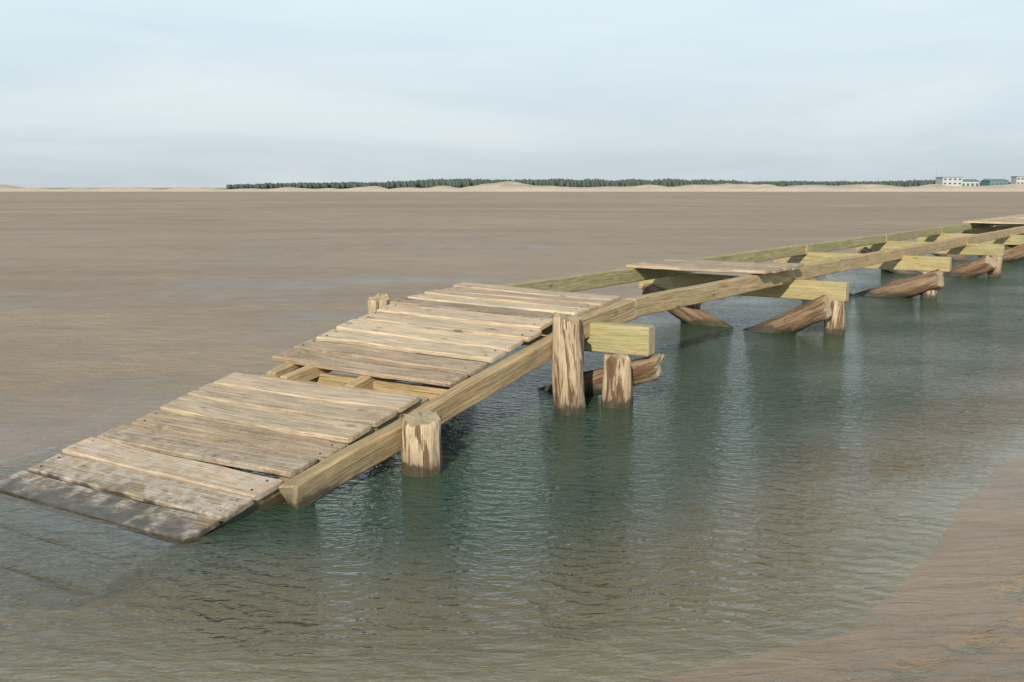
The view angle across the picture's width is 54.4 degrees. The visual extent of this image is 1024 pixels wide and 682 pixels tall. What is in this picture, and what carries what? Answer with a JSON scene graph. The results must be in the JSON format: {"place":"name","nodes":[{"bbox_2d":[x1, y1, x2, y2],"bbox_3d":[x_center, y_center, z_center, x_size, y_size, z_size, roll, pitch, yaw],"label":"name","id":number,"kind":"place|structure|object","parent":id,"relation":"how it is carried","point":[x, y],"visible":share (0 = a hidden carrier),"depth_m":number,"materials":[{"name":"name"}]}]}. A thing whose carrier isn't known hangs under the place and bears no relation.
{"place":"outdoors","nodes":[
{"label":"outdoors","id":0,"kind":"place"},
{"bbox_2d":[0,188,1023,681],"bbox_3d":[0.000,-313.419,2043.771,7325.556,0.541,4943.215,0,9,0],"label":"sand beach","id":1,"kind":"structure","parent":0,"point":[120,308],"depth_m":6.43,"materials":[{"name":"beige sand"}]},
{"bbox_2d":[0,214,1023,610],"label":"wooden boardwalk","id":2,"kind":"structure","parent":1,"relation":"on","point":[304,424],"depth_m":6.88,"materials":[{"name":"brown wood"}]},
{"bbox_2d":[226,178,1010,188],"bbox_3d":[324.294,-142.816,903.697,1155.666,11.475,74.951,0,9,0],"label":"pine forest","id":3,"kind":"object","parent":1,"relation":"on","point":[462,183],"visible":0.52,"depth_m":871.95,"materials":[{"name":"green plant"}]},
{"bbox_2d":[0,245,1023,657],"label":"water","id":4,"kind":"structure","parent":0,"point":[714,431],"depth_m":6.22,"materials":[{"name":"teal liquid"}]},
{"bbox_2d":[0,181,1023,191],"bbox_3d":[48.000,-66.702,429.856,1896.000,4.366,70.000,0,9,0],"label":"sand dunes","id":5,"kind":"structure","parent":0,"point":[509,186],"depth_m":403.84,"materials":[{"name":"beige sand"}]},
{"bbox_2d":[0,0,1023,187],"label":"sky","id":6,"kind":"structure","parent":0,"point":[94,93],"materials":[{"name":"blue"}]},
{"bbox_2d":[935,178,962,185],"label":"walls","id":7,"kind":"structure","parent":0,"point":[941,181],"depth_m":705.23,"materials":[{"name":"white paint"}]},
{"bbox_2d":[962,179,979,185],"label":"warehouse","id":8,"kind":"structure","parent":0,"point":[970,182],"depth_m":724.03,"materials":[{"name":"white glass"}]},
{"bbox_2d":[981,179,1008,185],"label":"warehouse","id":9,"kind":"structure","parent":0,"point":[987,182],"depth_m":709.35,"materials":[{"name":"teal glass"}]},
{"bbox_2d":[1011,177,1023,183],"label":"walls","id":10,"kind":"structure","parent":0,"point":[1014,180],"depth_m":695.36,"materials":[{"name":"white paint"}]}
]}

